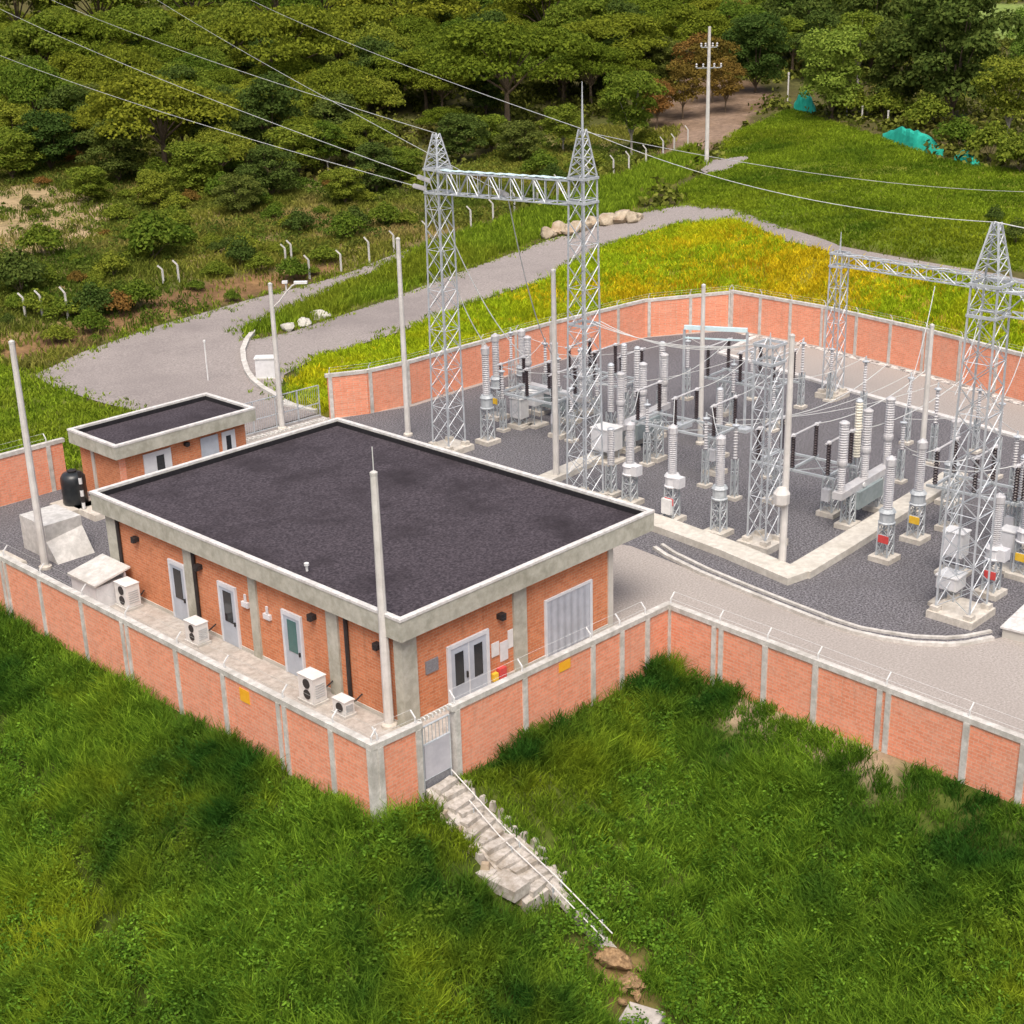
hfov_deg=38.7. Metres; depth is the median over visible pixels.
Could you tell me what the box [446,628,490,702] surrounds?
double door
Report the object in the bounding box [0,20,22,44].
spreading tree
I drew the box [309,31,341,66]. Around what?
dense tree
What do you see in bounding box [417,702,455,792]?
pedestrian gate
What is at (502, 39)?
spreading tree
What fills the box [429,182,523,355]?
dropper wire
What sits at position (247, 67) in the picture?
dense tree
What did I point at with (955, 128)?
bush
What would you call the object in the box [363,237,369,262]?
fence post
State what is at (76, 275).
bush
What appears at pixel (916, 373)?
drain channel
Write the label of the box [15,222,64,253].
bush
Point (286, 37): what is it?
spreading tree
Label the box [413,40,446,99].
spreading tree
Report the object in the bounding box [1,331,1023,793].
site road
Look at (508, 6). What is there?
spreading tree
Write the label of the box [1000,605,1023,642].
manhole slab
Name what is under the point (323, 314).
rock
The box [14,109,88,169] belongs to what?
dense tree
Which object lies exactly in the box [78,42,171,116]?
spreading tree
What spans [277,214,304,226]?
bush
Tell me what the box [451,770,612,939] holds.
handrail
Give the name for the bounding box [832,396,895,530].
circuit breaker
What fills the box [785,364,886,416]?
bus wire
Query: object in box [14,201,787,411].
roadside grass
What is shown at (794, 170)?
power line
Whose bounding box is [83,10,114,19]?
spreading tree
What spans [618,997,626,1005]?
soil clod
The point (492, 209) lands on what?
fence post
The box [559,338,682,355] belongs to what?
jumper wire
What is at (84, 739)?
lush grass
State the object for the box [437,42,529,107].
spreading tree
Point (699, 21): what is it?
spreading tree
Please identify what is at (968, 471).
bus wire
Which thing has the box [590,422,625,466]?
control cabinet
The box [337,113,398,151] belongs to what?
spreading tree
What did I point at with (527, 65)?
spreading tree
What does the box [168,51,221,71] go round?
spreading tree
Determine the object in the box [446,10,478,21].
spreading tree
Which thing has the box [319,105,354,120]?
dense tree
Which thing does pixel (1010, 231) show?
bush
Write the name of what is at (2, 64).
spreading tree
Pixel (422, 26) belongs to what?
spreading tree
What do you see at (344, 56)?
spreading tree
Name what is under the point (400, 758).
brick wall
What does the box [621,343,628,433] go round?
post insulator
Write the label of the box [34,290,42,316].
fence post
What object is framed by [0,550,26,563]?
concrete slab
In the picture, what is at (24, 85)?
spreading tree
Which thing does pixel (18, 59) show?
dense tree
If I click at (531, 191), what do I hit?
bush
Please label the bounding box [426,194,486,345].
dropper wire
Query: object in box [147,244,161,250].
bush
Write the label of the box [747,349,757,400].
surge arrester
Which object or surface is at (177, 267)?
fence post
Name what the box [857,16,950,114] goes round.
dense tree
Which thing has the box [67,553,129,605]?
equipment housing
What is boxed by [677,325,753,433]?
bus support
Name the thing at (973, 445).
surge arrester
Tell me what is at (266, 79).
power line
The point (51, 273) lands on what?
bush
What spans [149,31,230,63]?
spreading tree
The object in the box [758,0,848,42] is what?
dense tree
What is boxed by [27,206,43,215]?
bush
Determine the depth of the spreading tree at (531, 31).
210.68 m
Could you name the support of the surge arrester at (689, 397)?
on the gravel yard at (857, 587)
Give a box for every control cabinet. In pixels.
[505,394,532,430]
[521,388,548,428]
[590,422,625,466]
[927,567,969,605]
[934,525,971,576]
[991,524,1021,573]
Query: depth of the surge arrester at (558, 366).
85.43 m
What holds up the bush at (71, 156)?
on the ground at (726, 117)
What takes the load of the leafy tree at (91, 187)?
on the ground at (726, 117)
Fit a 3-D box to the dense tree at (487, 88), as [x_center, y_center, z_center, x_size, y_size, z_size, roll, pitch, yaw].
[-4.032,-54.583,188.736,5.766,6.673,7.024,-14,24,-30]
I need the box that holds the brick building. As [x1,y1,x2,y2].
[89,417,654,726]
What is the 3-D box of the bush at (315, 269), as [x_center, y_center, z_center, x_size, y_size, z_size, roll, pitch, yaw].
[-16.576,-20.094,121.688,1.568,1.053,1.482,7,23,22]
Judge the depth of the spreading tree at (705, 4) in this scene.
246.31 m
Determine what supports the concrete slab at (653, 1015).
on the ground at (726, 117)
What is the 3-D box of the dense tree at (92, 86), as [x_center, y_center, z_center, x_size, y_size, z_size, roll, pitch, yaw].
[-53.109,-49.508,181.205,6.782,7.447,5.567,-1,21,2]
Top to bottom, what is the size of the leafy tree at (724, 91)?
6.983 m
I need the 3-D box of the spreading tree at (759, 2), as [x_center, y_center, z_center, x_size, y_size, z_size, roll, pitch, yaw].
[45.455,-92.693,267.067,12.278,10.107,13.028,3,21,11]
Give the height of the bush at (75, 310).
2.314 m
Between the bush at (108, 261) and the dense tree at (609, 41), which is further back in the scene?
the dense tree at (609, 41)
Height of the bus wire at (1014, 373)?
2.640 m
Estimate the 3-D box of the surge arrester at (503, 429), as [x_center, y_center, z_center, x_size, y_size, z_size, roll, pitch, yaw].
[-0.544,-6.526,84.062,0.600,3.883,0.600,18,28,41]
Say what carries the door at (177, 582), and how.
in the brick building
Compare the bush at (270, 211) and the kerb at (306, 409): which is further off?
the bush at (270, 211)
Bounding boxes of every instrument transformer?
[475,345,500,446]
[485,333,509,421]
[516,328,525,394]
[617,421,644,504]
[661,424,686,521]
[704,434,733,537]
[868,455,900,565]
[899,438,930,545]
[934,419,961,507]
[972,493,1010,601]
[1004,502,1023,582]
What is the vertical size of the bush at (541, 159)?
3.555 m
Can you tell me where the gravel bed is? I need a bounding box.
[0,489,109,587]
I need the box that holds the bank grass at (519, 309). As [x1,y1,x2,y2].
[283,215,1023,414]
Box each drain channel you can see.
[546,877,616,949]
[741,333,1023,405]
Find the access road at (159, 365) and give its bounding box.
[36,205,1023,433]
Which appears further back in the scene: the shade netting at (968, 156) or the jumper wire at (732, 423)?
the shade netting at (968, 156)
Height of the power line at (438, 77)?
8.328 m
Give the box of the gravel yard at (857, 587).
[342,331,1023,641]
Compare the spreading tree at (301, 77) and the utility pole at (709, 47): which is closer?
the utility pole at (709, 47)
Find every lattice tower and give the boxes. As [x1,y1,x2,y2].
[422,133,473,453]
[566,83,612,496]
[736,332,787,554]
[815,232,850,401]
[926,221,1014,630]
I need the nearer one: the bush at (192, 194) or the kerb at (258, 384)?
the kerb at (258, 384)
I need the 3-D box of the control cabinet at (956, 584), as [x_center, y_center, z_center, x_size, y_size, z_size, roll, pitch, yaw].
[18.264,3.200,60.753,1.300,1.405,1.300,16,27,38]
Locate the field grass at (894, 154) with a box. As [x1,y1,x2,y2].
[667,108,1023,271]
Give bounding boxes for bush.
[0,245,47,292]
[0,313,15,324]
[4,292,31,308]
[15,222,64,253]
[17,288,56,312]
[19,194,37,208]
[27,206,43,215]
[29,258,59,281]
[33,176,52,184]
[41,323,79,341]
[42,296,74,318]
[59,295,98,314]
[63,150,86,159]
[66,270,87,281]
[66,281,113,313]
[66,294,73,299]
[67,253,83,260]
[72,307,111,332]
[79,276,108,290]
[86,269,106,278]
[88,334,102,340]
[90,249,129,275]
[98,229,111,235]
[101,202,134,219]
[101,289,136,313]
[116,151,136,176]
[116,188,135,195]
[118,209,191,258]
[118,278,161,307]
[121,243,153,257]
[132,252,149,257]
[136,156,175,179]
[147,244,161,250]
[157,203,190,217]
[158,191,190,208]
[164,214,190,225]
[165,210,195,224]
[171,221,197,240]
[182,189,200,199]
[183,173,213,191]
[184,280,204,289]
[198,261,220,275]
[200,232,224,245]
[204,171,235,194]
[205,259,233,275]
[206,241,221,251]
[215,235,235,250]
[218,155,244,171]
[223,289,240,300]
[225,233,264,252]
[225,235,256,264]
[235,181,265,204]
[244,250,274,269]
[249,186,272,206]
[259,203,284,219]
[262,241,285,254]
[269,200,284,207]
[275,255,311,279]
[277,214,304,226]
[278,244,299,255]
[280,207,315,233]
[307,244,342,261]
[310,265,320,273]
[311,204,329,212]
[326,210,366,237]
[336,206,370,227]
[352,189,376,201]
[367,200,404,223]
[393,209,418,224]
[407,171,436,190]
[473,170,491,180]
[517,184,549,197]
[520,148,557,172]
[537,162,567,178]
[563,161,577,168]
[576,152,605,165]
[633,127,667,148]
[833,85,874,115]
[861,88,906,117]
[899,92,952,127]
[932,114,978,147]
[964,120,1020,160]
[984,204,1005,220]
[994,132,1023,170]
[1004,217,1023,241]
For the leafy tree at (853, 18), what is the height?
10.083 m
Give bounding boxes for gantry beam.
[436,169,582,205]
[842,253,1023,295]
[1002,287,1023,319]
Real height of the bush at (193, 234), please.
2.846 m
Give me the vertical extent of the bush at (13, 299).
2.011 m
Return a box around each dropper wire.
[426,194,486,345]
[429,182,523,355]
[507,197,551,353]
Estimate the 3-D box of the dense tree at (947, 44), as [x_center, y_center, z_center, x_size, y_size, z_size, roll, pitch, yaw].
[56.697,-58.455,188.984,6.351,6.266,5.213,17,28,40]
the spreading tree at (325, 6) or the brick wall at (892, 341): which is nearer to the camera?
the brick wall at (892, 341)
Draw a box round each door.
[143,447,172,473]
[167,558,188,620]
[200,434,218,456]
[216,580,241,648]
[221,429,235,450]
[280,608,305,675]
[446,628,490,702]
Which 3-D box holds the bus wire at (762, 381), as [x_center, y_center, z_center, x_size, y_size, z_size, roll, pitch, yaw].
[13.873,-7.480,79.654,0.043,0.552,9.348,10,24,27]
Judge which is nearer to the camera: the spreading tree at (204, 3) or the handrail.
the handrail
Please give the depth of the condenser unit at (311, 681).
53.97 m
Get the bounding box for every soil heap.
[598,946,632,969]
[617,974,640,989]
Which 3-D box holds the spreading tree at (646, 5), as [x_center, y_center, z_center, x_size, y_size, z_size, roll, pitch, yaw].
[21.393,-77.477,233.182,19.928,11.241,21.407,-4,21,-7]
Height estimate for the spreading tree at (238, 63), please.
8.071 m
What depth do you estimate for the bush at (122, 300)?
110.62 m
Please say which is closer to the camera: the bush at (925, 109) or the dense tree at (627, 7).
the bush at (925, 109)
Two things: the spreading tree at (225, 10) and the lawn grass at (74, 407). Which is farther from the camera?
the spreading tree at (225, 10)
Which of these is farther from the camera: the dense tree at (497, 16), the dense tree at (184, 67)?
the dense tree at (497, 16)
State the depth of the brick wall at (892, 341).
96.68 m
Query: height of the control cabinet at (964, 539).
2.055 m
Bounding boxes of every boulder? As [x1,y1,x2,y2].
[540,226,557,239]
[551,220,564,234]
[560,223,579,235]
[571,220,593,231]
[585,216,596,225]
[599,213,614,225]
[612,209,629,223]
[626,211,643,222]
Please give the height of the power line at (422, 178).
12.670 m
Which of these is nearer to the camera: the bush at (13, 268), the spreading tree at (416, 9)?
the bush at (13, 268)
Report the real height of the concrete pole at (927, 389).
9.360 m
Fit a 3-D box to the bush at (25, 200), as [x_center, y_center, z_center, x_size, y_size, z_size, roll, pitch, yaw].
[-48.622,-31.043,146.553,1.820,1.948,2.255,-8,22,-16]
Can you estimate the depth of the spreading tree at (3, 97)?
176.96 m
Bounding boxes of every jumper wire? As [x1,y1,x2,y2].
[503,365,593,373]
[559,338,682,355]
[572,360,732,384]
[708,414,768,424]
[745,384,936,419]
[775,373,910,418]
[779,357,865,378]
[905,399,1000,419]
[981,386,1016,431]
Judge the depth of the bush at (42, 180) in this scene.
156.54 m
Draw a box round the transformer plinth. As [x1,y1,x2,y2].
[19,504,94,564]
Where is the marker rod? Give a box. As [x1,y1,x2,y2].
[203,340,208,379]
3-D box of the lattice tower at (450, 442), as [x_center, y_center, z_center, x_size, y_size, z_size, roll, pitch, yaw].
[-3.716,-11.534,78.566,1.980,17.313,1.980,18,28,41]
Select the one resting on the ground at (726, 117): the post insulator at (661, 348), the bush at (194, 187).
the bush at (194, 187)
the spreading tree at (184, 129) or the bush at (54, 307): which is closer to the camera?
the bush at (54, 307)
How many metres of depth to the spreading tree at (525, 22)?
231.20 m
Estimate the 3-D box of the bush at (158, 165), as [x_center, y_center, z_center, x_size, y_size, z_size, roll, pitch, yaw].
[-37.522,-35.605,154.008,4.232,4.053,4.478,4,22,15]
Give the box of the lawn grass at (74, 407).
[0,355,139,470]
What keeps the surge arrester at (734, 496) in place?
on the gravel yard at (857, 587)
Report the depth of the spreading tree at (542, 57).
191.71 m
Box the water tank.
[50,468,91,513]
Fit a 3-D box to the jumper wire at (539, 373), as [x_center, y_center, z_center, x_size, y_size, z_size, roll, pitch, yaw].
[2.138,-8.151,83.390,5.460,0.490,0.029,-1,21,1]
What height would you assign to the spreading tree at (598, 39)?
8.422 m
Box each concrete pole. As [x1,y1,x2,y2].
[8,340,51,569]
[268,280,307,429]
[370,447,397,730]
[395,237,412,436]
[551,269,558,474]
[696,284,705,444]
[773,334,794,561]
[916,324,934,513]
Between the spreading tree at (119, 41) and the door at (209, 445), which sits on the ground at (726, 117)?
the spreading tree at (119, 41)
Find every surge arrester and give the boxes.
[496,366,510,432]
[505,328,518,391]
[542,338,549,408]
[557,353,563,420]
[564,384,578,442]
[586,349,593,402]
[590,364,600,428]
[639,399,654,466]
[680,336,693,400]
[697,412,712,488]
[725,359,737,426]
[727,419,741,501]
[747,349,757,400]
[760,422,773,479]
[765,377,779,432]
[793,338,807,409]
[823,345,834,402]
[860,356,868,427]
[894,417,907,484]
[899,372,914,445]
[925,382,941,466]
[969,384,983,454]
[987,402,1005,479]
[1004,431,1021,506]
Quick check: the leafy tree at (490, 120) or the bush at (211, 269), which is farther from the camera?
the leafy tree at (490, 120)
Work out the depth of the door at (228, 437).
78.09 m
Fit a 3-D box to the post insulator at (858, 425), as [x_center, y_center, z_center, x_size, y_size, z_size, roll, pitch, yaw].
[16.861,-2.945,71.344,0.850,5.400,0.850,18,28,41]
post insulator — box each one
[599,427,621,497]
[605,363,615,423]
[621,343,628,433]
[631,346,639,415]
[656,341,669,431]
[713,387,729,457]
[843,398,863,504]
[1012,454,1023,550]
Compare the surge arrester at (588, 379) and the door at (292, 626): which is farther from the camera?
the surge arrester at (588, 379)
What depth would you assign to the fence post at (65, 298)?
109.80 m
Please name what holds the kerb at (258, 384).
on the access road at (159, 365)
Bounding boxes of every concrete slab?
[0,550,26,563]
[75,502,104,521]
[619,1002,665,1023]
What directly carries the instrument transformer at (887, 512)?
on the gravel yard at (857, 587)
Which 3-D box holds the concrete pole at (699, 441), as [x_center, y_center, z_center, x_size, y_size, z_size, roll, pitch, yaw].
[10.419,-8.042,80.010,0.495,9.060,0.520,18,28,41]
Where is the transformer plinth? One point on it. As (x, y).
(66, 538)
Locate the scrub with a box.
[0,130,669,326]
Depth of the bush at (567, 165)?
150.67 m
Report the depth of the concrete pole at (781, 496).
63.30 m
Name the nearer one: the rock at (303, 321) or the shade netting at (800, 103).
the rock at (303, 321)
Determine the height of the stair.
2.875 m
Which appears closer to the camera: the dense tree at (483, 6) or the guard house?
the guard house
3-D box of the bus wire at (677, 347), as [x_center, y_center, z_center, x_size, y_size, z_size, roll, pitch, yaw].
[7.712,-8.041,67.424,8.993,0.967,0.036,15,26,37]
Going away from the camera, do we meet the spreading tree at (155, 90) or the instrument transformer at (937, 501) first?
the instrument transformer at (937, 501)
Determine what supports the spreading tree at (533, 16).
on the ground at (726, 117)
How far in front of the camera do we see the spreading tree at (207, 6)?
286.39 m
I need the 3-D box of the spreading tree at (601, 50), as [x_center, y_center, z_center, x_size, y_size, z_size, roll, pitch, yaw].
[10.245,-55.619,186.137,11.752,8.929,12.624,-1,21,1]
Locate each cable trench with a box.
[538,429,660,481]
[652,513,807,585]
[791,472,967,578]
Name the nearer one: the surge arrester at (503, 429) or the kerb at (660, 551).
the kerb at (660, 551)
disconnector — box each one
[496,355,580,439]
[563,338,647,422]
[631,380,741,476]
[704,338,799,427]
[751,415,857,518]
[926,436,1023,531]
[1017,465,1023,548]
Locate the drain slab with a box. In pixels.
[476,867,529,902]
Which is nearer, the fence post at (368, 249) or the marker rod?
the marker rod
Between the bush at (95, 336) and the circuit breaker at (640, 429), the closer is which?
the circuit breaker at (640, 429)
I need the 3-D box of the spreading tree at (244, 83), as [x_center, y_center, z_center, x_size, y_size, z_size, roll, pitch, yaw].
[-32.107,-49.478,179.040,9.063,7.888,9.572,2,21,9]
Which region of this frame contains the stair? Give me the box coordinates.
[426,775,567,911]
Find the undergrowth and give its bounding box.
[0,0,1023,215]
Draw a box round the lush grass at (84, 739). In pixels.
[0,597,1023,1023]
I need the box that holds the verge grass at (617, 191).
[238,141,712,336]
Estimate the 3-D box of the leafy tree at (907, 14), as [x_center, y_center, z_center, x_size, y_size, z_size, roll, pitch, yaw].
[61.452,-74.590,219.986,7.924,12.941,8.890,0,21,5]
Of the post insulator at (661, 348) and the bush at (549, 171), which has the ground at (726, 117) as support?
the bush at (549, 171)
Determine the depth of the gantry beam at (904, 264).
82.63 m
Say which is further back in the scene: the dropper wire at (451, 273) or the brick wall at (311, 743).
the dropper wire at (451, 273)
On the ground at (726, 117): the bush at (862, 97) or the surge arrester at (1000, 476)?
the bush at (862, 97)
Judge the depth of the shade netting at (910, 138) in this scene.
146.46 m
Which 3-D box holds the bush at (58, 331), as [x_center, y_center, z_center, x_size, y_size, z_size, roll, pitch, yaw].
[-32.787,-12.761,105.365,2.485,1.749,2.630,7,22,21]
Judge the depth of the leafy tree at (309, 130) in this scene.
155.00 m
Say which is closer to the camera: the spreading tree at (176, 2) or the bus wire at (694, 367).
the bus wire at (694, 367)
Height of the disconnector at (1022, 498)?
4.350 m
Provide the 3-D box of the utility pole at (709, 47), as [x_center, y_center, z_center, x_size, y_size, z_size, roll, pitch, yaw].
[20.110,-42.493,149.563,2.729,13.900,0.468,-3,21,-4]
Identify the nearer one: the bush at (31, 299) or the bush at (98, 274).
the bush at (31, 299)
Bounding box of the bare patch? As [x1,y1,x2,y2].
[701,156,747,172]
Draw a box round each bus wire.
[591,323,752,346]
[596,322,749,348]
[601,321,749,349]
[663,341,727,380]
[699,347,758,388]
[711,405,718,435]
[737,356,788,395]
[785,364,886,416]
[819,371,924,423]
[854,378,963,430]
[907,287,934,392]
[913,454,974,461]
[923,464,1015,471]
[955,294,984,394]
[1004,348,1023,395]
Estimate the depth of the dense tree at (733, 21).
206.78 m
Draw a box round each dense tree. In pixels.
[12,55,47,109]
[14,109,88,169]
[33,50,74,74]
[33,84,98,149]
[74,119,148,181]
[76,82,105,120]
[125,40,141,48]
[154,64,201,83]
[189,109,263,170]
[211,173,266,211]
[214,84,240,112]
[234,70,303,158]
[234,143,300,194]
[236,37,282,77]
[296,52,336,66]
[301,90,370,150]
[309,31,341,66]
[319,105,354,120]
[345,35,409,110]
[347,141,397,191]
[409,0,454,24]
[434,112,492,161]
[458,72,503,113]
[464,9,507,78]
[479,2,501,12]
[491,120,545,159]
[596,34,633,84]
[604,0,648,55]
[643,36,691,76]
[718,12,792,91]
[723,12,766,64]
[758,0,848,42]
[787,9,847,69]
[835,0,913,67]
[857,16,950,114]
[881,0,1023,119]
[926,1,985,52]
[935,39,973,71]
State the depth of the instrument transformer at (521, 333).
89.07 m
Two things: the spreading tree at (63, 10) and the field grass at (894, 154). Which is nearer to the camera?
the field grass at (894, 154)
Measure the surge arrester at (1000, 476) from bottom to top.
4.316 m
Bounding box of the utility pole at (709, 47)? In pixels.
[696,26,721,163]
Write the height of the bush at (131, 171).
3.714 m
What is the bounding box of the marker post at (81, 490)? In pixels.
[77,471,85,508]
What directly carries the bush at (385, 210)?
on the ground at (726, 117)
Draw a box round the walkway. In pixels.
[109,600,614,743]
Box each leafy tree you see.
[0,126,47,177]
[63,165,114,198]
[128,169,174,203]
[163,140,229,190]
[262,124,331,174]
[305,119,347,169]
[318,166,365,202]
[386,144,424,183]
[468,113,509,151]
[536,103,585,148]
[597,70,668,154]
[641,78,676,127]
[659,60,706,118]
[671,31,707,86]
[688,35,741,102]
[706,57,746,111]
[720,0,751,18]
[725,0,752,41]
[796,24,871,116]
[830,9,884,83]
[833,0,866,10]
[887,15,909,29]
[899,0,938,55]
[970,54,1023,130]
[1005,8,1023,61]
[1009,5,1023,53]
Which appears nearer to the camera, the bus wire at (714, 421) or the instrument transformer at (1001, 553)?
the instrument transformer at (1001, 553)
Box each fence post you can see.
[17,293,26,316]
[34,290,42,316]
[59,286,68,318]
[157,265,163,282]
[172,260,179,280]
[286,240,291,256]
[303,255,310,278]
[335,250,341,271]
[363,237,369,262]
[389,230,394,252]
[466,206,471,225]
[489,199,493,219]
[625,151,629,169]
[685,125,688,143]
[787,72,789,100]
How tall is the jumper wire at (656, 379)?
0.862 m
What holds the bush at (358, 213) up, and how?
on the ground at (726, 117)
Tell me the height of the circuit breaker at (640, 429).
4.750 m
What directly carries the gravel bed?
on the site road at (989, 677)
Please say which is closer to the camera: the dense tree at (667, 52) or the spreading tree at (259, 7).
the dense tree at (667, 52)
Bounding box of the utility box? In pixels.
[253,355,274,379]
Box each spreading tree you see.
[0,0,80,21]
[0,10,103,65]
[0,16,13,23]
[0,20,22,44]
[0,55,81,111]
[0,61,31,77]
[0,81,22,104]
[0,99,38,157]
[1,7,23,20]
[27,0,172,14]
[27,13,157,58]
[29,6,76,19]
[29,107,102,161]
[30,75,87,108]
[40,50,103,81]
[42,6,74,15]
[70,80,111,106]
[76,70,241,165]
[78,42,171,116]
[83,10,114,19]
[86,0,144,14]
[93,38,129,53]
[96,3,176,46]
[97,49,151,79]
[106,0,145,12]
[106,114,151,139]
[124,21,184,47]
[124,92,216,155]
[133,61,232,97]
[136,106,256,138]
[140,33,173,64]
[147,6,167,11]
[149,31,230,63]
[153,0,226,7]
[162,5,210,23]
[165,30,175,36]
[166,3,195,10]
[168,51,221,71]
[171,0,278,53]
[181,45,242,74]
[184,0,218,6]
[184,123,258,168]
[193,3,351,66]
[193,69,246,89]
[193,79,234,92]
[198,4,221,12]
[208,0,324,10]
[218,43,275,68]
[226,81,316,153]
[228,77,269,90]
[230,40,250,82]
[231,0,267,11]
[232,8,269,36]
[243,61,268,78]
[247,56,322,85]
[257,58,325,84]
[262,0,306,12]
[272,4,399,60]
[272,33,302,41]
[274,116,359,164]
[284,68,322,107]
[294,59,393,106]
[304,0,336,10]
[304,72,405,114]
[326,0,482,21]
[326,1,377,8]
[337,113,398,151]
[338,20,415,67]
[339,52,356,58]
[358,46,412,110]
[369,47,472,110]
[371,0,408,14]
[389,13,449,26]
[391,13,442,40]
[401,64,483,106]
[402,32,457,90]
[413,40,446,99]
[414,0,510,12]
[414,106,470,138]
[418,18,593,122]
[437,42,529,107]
[439,17,465,30]
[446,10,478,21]
[453,13,523,27]
[474,0,567,22]
[508,3,552,17]
[514,24,542,78]
[516,18,537,27]
[519,7,542,22]
[520,26,602,102]
[521,51,578,94]
[522,38,600,97]
[530,19,578,27]
[538,0,623,28]
[546,41,636,103]
[554,12,670,88]
[584,46,656,82]
[585,35,608,88]
[596,70,677,109]
[617,0,707,57]
[640,7,687,38]
[641,4,739,54]
[688,0,722,36]
[702,0,769,41]
[754,0,770,6]
[760,15,809,69]
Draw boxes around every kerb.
[240,330,283,398]
[283,398,317,408]
[283,403,317,413]
[653,546,994,646]
[660,543,991,639]
[717,336,1023,440]
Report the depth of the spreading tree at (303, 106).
166.70 m
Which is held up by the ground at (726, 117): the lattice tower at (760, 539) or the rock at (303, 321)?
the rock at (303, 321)
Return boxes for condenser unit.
[113,576,144,611]
[183,615,215,647]
[296,667,332,707]
[331,692,362,719]
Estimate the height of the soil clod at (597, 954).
0.193 m
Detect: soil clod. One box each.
[593,951,600,959]
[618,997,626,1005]
[626,971,637,977]
[631,988,641,994]
[634,992,641,1001]
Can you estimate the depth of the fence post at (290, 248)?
124.47 m
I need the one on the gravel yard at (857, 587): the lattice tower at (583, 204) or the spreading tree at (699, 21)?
the lattice tower at (583, 204)
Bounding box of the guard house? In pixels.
[67,392,255,491]
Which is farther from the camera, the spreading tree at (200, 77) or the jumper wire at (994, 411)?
the spreading tree at (200, 77)
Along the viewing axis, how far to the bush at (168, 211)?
135.87 m
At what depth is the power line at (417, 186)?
90.25 m
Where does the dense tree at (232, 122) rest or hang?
on the ground at (726, 117)
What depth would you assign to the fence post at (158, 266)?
117.99 m
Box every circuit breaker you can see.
[521,335,588,424]
[616,353,670,453]
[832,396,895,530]
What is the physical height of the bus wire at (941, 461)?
0.795 m
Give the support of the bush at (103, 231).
on the ground at (726, 117)
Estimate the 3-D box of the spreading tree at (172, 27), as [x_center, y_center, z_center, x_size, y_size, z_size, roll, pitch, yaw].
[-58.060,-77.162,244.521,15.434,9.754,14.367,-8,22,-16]
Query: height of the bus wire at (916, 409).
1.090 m
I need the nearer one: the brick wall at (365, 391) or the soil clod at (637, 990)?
the soil clod at (637, 990)
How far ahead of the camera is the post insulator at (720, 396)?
78.45 m
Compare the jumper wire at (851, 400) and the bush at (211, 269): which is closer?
the jumper wire at (851, 400)
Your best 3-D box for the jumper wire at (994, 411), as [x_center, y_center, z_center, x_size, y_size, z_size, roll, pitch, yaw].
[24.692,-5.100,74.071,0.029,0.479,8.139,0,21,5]
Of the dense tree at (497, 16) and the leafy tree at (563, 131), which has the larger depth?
the dense tree at (497, 16)
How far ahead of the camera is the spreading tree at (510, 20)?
224.56 m
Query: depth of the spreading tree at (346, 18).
213.82 m
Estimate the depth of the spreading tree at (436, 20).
244.19 m
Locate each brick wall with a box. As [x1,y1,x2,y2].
[0,434,65,506]
[0,545,381,818]
[324,286,730,418]
[371,710,424,820]
[447,602,670,780]
[667,592,1023,806]
[730,285,1023,400]
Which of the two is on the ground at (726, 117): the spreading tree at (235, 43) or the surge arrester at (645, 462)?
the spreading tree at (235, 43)
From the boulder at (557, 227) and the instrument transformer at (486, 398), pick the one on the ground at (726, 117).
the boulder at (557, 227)
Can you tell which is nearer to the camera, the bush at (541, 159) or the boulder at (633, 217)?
the boulder at (633, 217)
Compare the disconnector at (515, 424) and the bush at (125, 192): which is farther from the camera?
the bush at (125, 192)
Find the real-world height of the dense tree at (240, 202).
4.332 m
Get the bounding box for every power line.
[1,9,430,182]
[2,56,426,190]
[55,1,434,132]
[159,1,508,197]
[258,3,580,128]
[584,131,1023,191]
[585,130,996,222]
[997,222,1023,228]
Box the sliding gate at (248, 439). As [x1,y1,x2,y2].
[244,385,327,441]
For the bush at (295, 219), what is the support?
on the ground at (726, 117)
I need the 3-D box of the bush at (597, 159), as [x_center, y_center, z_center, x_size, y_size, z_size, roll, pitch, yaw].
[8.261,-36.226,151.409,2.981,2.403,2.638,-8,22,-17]
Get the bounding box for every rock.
[280,322,294,331]
[297,317,311,327]
[310,309,330,319]
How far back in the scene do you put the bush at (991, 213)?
114.35 m
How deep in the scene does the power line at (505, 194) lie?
91.17 m
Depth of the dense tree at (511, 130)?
156.50 m
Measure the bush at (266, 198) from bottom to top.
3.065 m
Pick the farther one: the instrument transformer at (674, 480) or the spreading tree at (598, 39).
the spreading tree at (598, 39)
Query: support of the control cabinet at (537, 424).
on the gravel yard at (857, 587)
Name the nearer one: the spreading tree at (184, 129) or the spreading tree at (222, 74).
the spreading tree at (184, 129)
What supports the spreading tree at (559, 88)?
on the ground at (726, 117)
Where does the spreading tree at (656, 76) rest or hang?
on the ground at (726, 117)
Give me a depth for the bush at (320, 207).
138.54 m
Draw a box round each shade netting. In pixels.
[794,89,815,112]
[883,126,943,155]
[954,150,979,164]
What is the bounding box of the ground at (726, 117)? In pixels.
[0,0,1023,1023]
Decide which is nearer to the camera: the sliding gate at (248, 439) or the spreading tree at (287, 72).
the sliding gate at (248, 439)
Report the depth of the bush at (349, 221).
129.28 m
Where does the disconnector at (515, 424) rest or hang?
on the gravel yard at (857, 587)
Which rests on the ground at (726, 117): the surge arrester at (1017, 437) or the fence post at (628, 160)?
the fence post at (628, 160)
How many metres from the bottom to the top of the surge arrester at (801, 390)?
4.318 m

